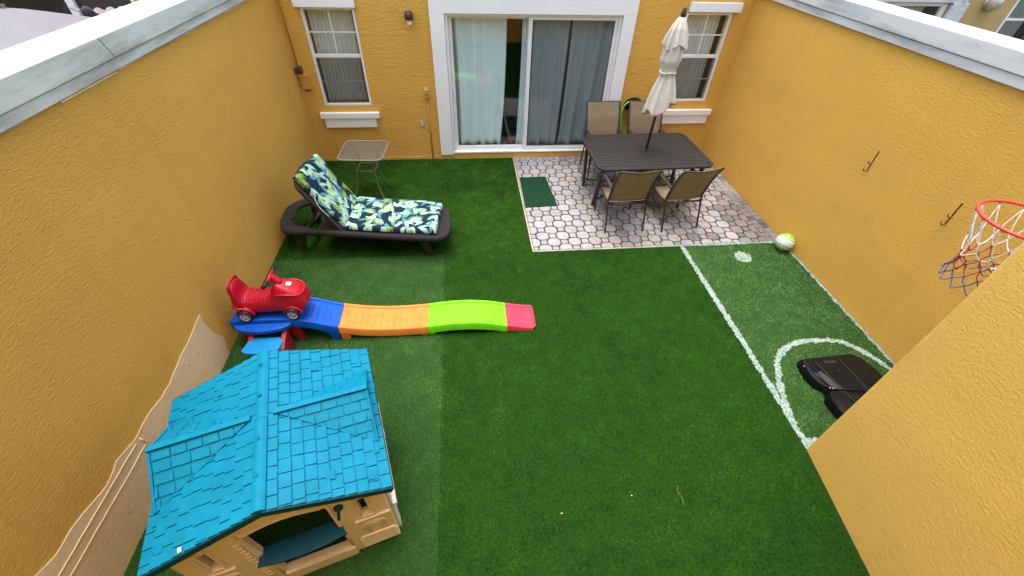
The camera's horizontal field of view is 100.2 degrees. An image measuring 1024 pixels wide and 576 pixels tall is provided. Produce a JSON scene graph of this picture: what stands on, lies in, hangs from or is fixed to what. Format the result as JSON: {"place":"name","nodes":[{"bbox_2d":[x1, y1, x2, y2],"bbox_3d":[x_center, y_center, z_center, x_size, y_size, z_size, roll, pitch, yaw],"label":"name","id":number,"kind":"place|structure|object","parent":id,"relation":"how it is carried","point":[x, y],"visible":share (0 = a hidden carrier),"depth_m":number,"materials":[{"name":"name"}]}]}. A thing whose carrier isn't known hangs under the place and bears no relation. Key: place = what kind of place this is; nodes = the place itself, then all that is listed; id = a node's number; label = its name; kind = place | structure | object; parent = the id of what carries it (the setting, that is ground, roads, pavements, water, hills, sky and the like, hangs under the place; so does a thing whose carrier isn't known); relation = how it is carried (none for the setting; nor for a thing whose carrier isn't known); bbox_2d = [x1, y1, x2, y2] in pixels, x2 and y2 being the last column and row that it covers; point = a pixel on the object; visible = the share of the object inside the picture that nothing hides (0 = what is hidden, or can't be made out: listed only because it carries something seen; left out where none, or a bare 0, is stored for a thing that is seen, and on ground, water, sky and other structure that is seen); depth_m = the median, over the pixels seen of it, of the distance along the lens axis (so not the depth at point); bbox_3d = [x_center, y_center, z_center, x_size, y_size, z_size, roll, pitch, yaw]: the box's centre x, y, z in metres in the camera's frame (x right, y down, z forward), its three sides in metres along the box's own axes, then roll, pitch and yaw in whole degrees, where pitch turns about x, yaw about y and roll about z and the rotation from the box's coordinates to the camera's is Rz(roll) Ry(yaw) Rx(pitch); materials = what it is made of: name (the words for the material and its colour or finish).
{"place":"outdoors","nodes":[
{"label":"outdoors","id":0,"kind":"place"},
{"bbox_2d":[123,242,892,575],"bbox_3d":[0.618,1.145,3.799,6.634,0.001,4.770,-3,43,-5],"label":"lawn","id":1,"kind":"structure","parent":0,"point":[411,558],"depth_m":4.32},
{"bbox_2d":[124,157,893,575],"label":"artificial grass","id":2,"kind":"structure","parent":1,"relation":"on","point":[530,279],"depth_m":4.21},
{"bbox_2d":[137,348,401,575],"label":"playhouse","id":3,"kind":"object","parent":2,"relation":"on","point":[236,455],"visible":1,"depth_m":2.48,"materials":[{"name":"teal plastic"}]},
{"bbox_2d":[337,140,391,197],"bbox_3d":[-2.073,-1.663,6.183,0.624,0.707,0.624,0,43,-3],"label":"side table","id":4,"kind":"object","parent":2,"relation":"on","point":[369,161],"visible":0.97,"depth_m":6.12,"materials":[{"name":"beige metal"}]},
{"bbox_2d":[280,160,450,255],"bbox_3d":[-1.840,-1.039,5.294,2.174,1.012,0.879,2,43,0],"label":"sun lounger","id":5,"kind":"object","parent":2,"relation":"on","point":[330,226],"visible":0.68,"depth_m":5.15,"materials":[{"name":"plastic"}]},
{"bbox_2d":[292,154,443,233],"bbox_3d":[-1.671,-1.156,5.168,1.547,0.685,0.724,2,43,-1],"label":"lounger cushion","id":6,"kind":"object","parent":5,"relation":"on","point":[316,178],"visible":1,"depth_m":5.21,"materials":[{"name":"multicoloured fabric"}]},
{"bbox_2d":[229,297,535,358],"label":"toy coaster track","id":7,"kind":"structure","parent":2,"relation":"on","point":[334,320],"depth_m":4.39,"materials":[{"name":"multicoloured plastic"}]},
{"bbox_2d":[226,265,310,321],"bbox_3d":[-2.299,0.041,4.065,0.660,0.450,0.334,-3,43,-5],"label":"ride on toy car","id":8,"kind":"object","parent":7,"relation":"on","point":[290,297],"visible":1,"depth_m":4.02,"materials":[{"name":"red plastic"}]},
{"bbox_2d":[775,233,794,250],"bbox_3d":[3.577,-0.603,5.608,0.230,0.230,0.230,-3,43,-5],"label":"ball","id":9,"kind":"object","parent":2,"relation":"on","point":[784,241],"visible":1,"depth_m":5.53,"materials":[{"name":"plastic"}]},
{"bbox_2d":[797,199,1023,418],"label":"basketball hoop","id":10,"kind":"object","parent":2,"relation":"on","point":[843,384],"visible":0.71,"depth_m":3.96,"materials":[{"name":"black plastic"}]},
{"bbox_2d":[734,251,751,261],"bbox_3d":[2.994,-0.406,5.546,0.228,0.001,0.228,-3,43,-5],"label":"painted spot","id":11,"kind":"object","parent":1,"relation":"on","point":[744,256],"visible":1,"depth_m":5.54,"materials":[{"name":"paint"}]},
{"bbox_2d":[680,241,895,448],"bbox_3d":[3.072,0.348,4.734,1.500,0.027,2.848,-3,43,-5],"label":"painted line","id":12,"kind":"object","parent":1,"relation":"on","point":[745,340],"visible":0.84,"depth_m":4.78,"materials":[{"name":"paint"}]},
{"bbox_2d":[773,337,890,440],"bbox_3d":[3.164,0.913,4.134,1.478,0.026,1.131,-3,43,-5],"label":"painted arc","id":13,"kind":"object","parent":1,"relation":"on","point":[813,342],"visible":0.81,"depth_m":4.30,"materials":[{"name":"white paint"}]},
{"bbox_2d":[501,117,516,136],"bbox_3d":[-0.158,-3.062,8.118,0.460,0.011,0.880,-3,43,-5],"label":"rug","id":14,"kind":"object","parent":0,"point":[509,129],"visible":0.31,"depth_m":8.07,"materials":[{"name":"fabric"}]},
{"bbox_2d":[514,156,776,250],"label":"patio paving","id":15,"kind":"structure","parent":0,"point":[756,224],"depth_m":6.16,"materials":[{"name":"grey stone"}]},
{"bbox_2d":[520,177,556,207],"bbox_3d":[0.390,-1.485,6.574,0.475,0.012,0.885,-3,43,-5],"label":"door mat","id":16,"kind":"object","parent":15,"relation":"on","point":[536,191],"depth_m":6.53,"materials":[{"name":"green fabric"}]},
{"bbox_2d":[512,157,681,251],"bbox_3d":[1.131,-1.403,6.553,2.001,0.030,2.642,-3,43,-5],"label":"patio edging","id":17,"kind":"object","parent":15,"relation":"on","point":[573,249],"visible":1,"depth_m":5.64,"materials":[{"name":"concrete"}]},
{"bbox_2d":[579,101,623,180],"bbox_3d":[1.452,-2.344,6.811,0.570,1.013,0.718,-3,43,-5],"label":"dining chair","id":18,"kind":"object","parent":15,"relation":"on","point":[602,117],"visible":0.53,"depth_m":6.76,"materials":[{"name":"beige fabric"}]},
{"bbox_2d":[594,170,663,232],"bbox_3d":[1.517,-1.271,5.702,0.570,0.963,0.677,-4,43,-6],"label":"dining chair","id":19,"kind":"object","parent":15,"relation":"on","point":[628,186],"visible":1,"depth_m":5.51,"materials":[{"name":"beige fabric"}]},
{"bbox_2d":[627,100,665,177],"bbox_3d":[2.132,-2.376,6.873,0.570,1.013,0.717,-1,43,-4],"label":"dining chair","id":20,"kind":"object","parent":15,"relation":"on","point":[639,122],"visible":0.41,"depth_m":6.84,"materials":[{"name":"beige fabric"}]},
{"bbox_2d":[581,133,712,205],"bbox_3d":[1.896,-1.724,6.390,1.650,0.731,1.110,-4,43,-6],"label":"dining table","id":21,"kind":"object","parent":15,"relation":"on","point":[673,152],"visible":0.86,"depth_m":6.11,"materials":[{"name":"metal"}]},
{"bbox_2d":[630,6,687,201],"bbox_3d":[1.923,-2.354,5.788,0.484,2.470,0.480,-3,43,-5],"label":"patio parasol","id":22,"kind":"object","parent":15,"relation":"on","point":[661,98],"visible":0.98,"depth_m":5.38,"materials":[{"name":"fabric"}]},
{"bbox_2d":[643,167,724,231],"bbox_3d":[2.280,-1.305,5.770,0.570,0.963,0.678,-8,44,-10],"label":"dining chair","id":23,"kind":"object","parent":15,"relation":"on","point":[691,184],"visible":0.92,"depth_m":5.58,"materials":[{"name":"beige fabric"}]},
{"label":"ground","id":24,"kind":"structure","parent":0,"visible":0},
{"bbox_2d":[0,4,91,50],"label":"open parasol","id":25,"kind":"object","parent":24,"relation":"on","point":[18,26],"visible":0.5,"depth_m":4.14,"materials":[{"name":"white fabric"}]},
{"bbox_2d":[69,5,121,14],"bbox_3d":[-4.593,-3.543,5.469,0.803,0.380,1.601,-3,43,-5],"label":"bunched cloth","id":26,"kind":"object","parent":25,"relation":"on","point":[88,10],"visible":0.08,"depth_m":4.83,"materials":[{"name":"white fabric"}]},
{"bbox_2d":[0,0,138,16],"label":"neighbour house","id":27,"kind":"structure","parent":24,"relation":"on","point":[59,6],"depth_m":7.76,"materials":[{"name":"paint"}]},
{"bbox_2d":[65,0,134,15],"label":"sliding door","id":28,"kind":"structure","parent":27,"relation":"in","point":[69,2],"depth_m":5.47,"materials":[{"name":"white metal"}]},
{"bbox_2d":[0,0,320,575],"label":"courtyard wall","id":29,"kind":"structure","parent":24,"relation":"on","point":[155,155],"depth_m":2.94,"materials":[{"name":"paint"}]},
{"bbox_2d":[275,0,754,160],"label":"house","id":30,"kind":"structure","parent":24,"relation":"on","point":[404,65],"depth_m":6.49,"materials":[{"name":"paint"}]},
{"bbox_2d":[278,0,297,65],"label":"cable conduit","id":31,"kind":"object","parent":30,"relation":"attached to","point":[287,32],"visible":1,"depth_m":5.83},
{"bbox_2d":[294,66,302,73],"bbox_3d":[-3.072,-3.130,6.145,0.110,0.095,0.080,-3,43,-5],"label":"meter device","id":32,"kind":"object","parent":30,"relation":"attached to","point":[298,69],"visible":1,"depth_m":6.13,"materials":[{"name":"grey metal"}]},
{"bbox_2d":[299,74,311,91],"bbox_3d":[-3.017,-3.036,6.251,0.132,0.325,0.066,-3,43,-5],"label":"junction box","id":33,"kind":"object","parent":30,"relation":"attached to","point":[306,82],"visible":1,"depth_m":6.25,"materials":[{"name":"yellow metal"}]},
{"bbox_2d":[299,7,371,105],"bbox_3d":[-2.497,-3.303,6.174,0.703,1.286,0.075,-3,43,-5],"label":"window","id":34,"kind":"structure","parent":30,"relation":"in","point":[315,56],"depth_m":6.12,"materials":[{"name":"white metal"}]},
{"bbox_2d":[306,9,367,101],"bbox_3d":[-2.551,-3.434,6.275,0.601,1.370,0.029,-3,43,-5],"label":"curtain","id":35,"kind":"object","parent":30,"relation":"hanging from","point":[319,20],"depth_m":6.27,"materials":[{"name":"white fabric"}]},
{"bbox_2d":[404,11,412,25],"bbox_3d":[-1.403,-3.671,5.828,0.116,0.180,0.128,-3,43,-5],"label":"wall light","id":36,"kind":"object","parent":30,"relation":"attached to","point":[408,16],"visible":1,"depth_m":5.78,"materials":[{"name":"brown metal"}]},
{"bbox_2d":[424,89,433,158],"bbox_3d":[-1.321,-2.607,6.888,0.070,1.135,0.058,-3,43,-5],"label":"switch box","id":37,"kind":"object","parent":30,"relation":"attached to","point":[426,93],"visible":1,"depth_m":6.72,"materials":[{"name":"yellow metal"}]},
{"bbox_2d":[451,18,506,144],"bbox_3d":[-0.510,-3.250,6.760,0.832,2.045,0.099,-3,43,-5],"label":"curtain","id":38,"kind":"object","parent":30,"relation":"hanging from","point":[479,49],"visible":0.85,"depth_m":6.70,"materials":[{"name":"white fabric"}]},
{"bbox_2d":[516,19,527,143],"bbox_3d":[0.179,-3.261,6.803,0.172,2.050,0.045,-3,43,-5],"label":"door frame","id":39,"kind":"object","parent":30,"relation":"hanging from","point":[519,135],"visible":0.6,"depth_m":6.83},
{"bbox_2d":[444,13,622,152],"bbox_3d":[0.293,-3.127,6.718,2.536,2.029,0.150,-3,43,-5],"label":"sliding door","id":40,"kind":"structure","parent":30,"relation":"in","point":[501,148],"depth_m":6.56,"materials":[{"name":"white metal"}]},
{"bbox_2d":[527,20,570,144],"bbox_3d":[0.568,-3.276,6.828,0.553,2.040,0.098,-3,43,-5],"label":"curtain","id":41,"kind":"object","parent":30,"relation":"hanging from","point":[549,48],"visible":0.87,"depth_m":6.77,"materials":[{"name":"white fabric"}]},
{"bbox_2d":[557,20,614,144],"bbox_3d":[1.189,-3.309,6.896,0.741,2.050,0.093,-3,43,-5],"label":"curtain","id":42,"kind":"object","parent":30,"relation":"hanging from","point":[590,46],"visible":0.73,"depth_m":6.79,"materials":[{"name":"white fabric"}]},
{"bbox_2d":[623,97,641,109],"bbox_3d":[1.989,-2.968,6.940,0.343,0.197,0.135,-3,43,-5],"label":"hose holder","id":43,"kind":"object","parent":30,"relation":"attached to","point":[626,107],"visible":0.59,"depth_m":6.90,"materials":[{"name":"black plastic"}]},
{"bbox_2d":[620,101,628,133],"bbox_3d":[1.944,-2.818,7.075,0.353,0.580,0.067,-3,43,-5],"label":"garden hose","id":44,"kind":"object","parent":43,"relation":"hanging from","point":[621,120],"visible":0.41,"depth_m":7.08,"materials":[{"name":"green rubber"}]},
{"bbox_2d":[675,15,720,97],"bbox_3d":[2.792,-3.682,6.760,0.662,1.370,0.034,-3,43,-5],"label":"window curtain","id":45,"kind":"object","parent":30,"relation":"hanging from","point":[696,24],"depth_m":6.74,"materials":[{"name":"white fabric"}]},
{"bbox_2d":[675,12,732,100],"bbox_3d":[2.851,-3.558,6.653,0.704,1.246,0.075,-3,43,-5],"label":"window","id":46,"kind":"structure","parent":30,"relation":"in","point":[723,35],"depth_m":6.61,"materials":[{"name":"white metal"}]},
{"bbox_2d":[702,0,1023,363],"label":"courtyard wall","id":47,"kind":"structure","parent":24,"relation":"on","point":[822,103],"depth_m":4.41,"materials":[{"name":"paint"}]},
{"bbox_2d":[863,151,879,170],"bbox_3d":[3.746,-1.323,4.471,0.060,0.226,0.016,-3,43,-5],"label":"hook bar","id":48,"kind":"object","parent":47,"relation":"attached to","point":[871,162],"visible":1,"depth_m":4.48,"materials":[{"name":"brown metal"}]},
{"bbox_2d":[940,203,963,224],"bbox_3d":[3.843,-0.645,3.750,0.060,0.226,0.016,-3,43,-5],"label":"hook bar","id":49,"kind":"object","parent":47,"relation":"attached to","point":[951,215],"visible":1,"depth_m":3.76,"materials":[{"name":"brown metal"}]},
{"bbox_2d":[807,243,1023,575],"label":"divider wall","id":50,"kind":"structure","parent":24,"relation":"on","point":[916,453],"depth_m":2.48,"materials":[{"name":"paint"}]},
{"bbox_2d":[876,0,1023,39],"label":"neighbour house","id":51,"kind":"structure","parent":24,"relation":"on","point":[974,13],"depth_m":6.54,"materials":[{"name":"paint"}]},
{"bbox_2d":[898,6,924,12],"bbox_3d":[6.075,-3.609,7.337,0.672,2.180,0.073,-3,43,-5],"label":"neighbour curtain","id":52,"kind":"object","parent":51,"relation":"hanging from","point":[918,8],"visible":0.01,"depth_m":6.66,"materials":[{"name":"white fabric"}]},
{"bbox_2d":[884,2,948,17],"bbox_3d":[5.340,-3.435,7.102,2.440,2.225,0.043,-3,43,-5],"label":"sliding door","id":53,"kind":"structure","parent":51,"relation":"in","point":[943,6],"depth_m":6.42,"materials":[{"name":"white metal"}]},
{"bbox_2d":[983,0,1004,11],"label":"wall lamp","id":54,"kind":"object","parent":51,"relation":"attached to","point":[990,5],"visible":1,"depth_m":6.38,"materials":[{"name":"white glass"}]},
{"bbox_2d":[995,0,1023,32],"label":"window","id":55,"kind":"structure","parent":51,"relation":"in","point":[1006,19],"depth_m":6.68,"materials":[{"name":"white metal"}]},
{"bbox_2d":[997,0,1023,36],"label":"neighbour curtain","id":56,"kind":"object","parent":51,"relation":"hanging from","point":[1009,28],"visible":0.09,"depth_m":6.94,"materials":[{"name":"white fabric"}]}
]}

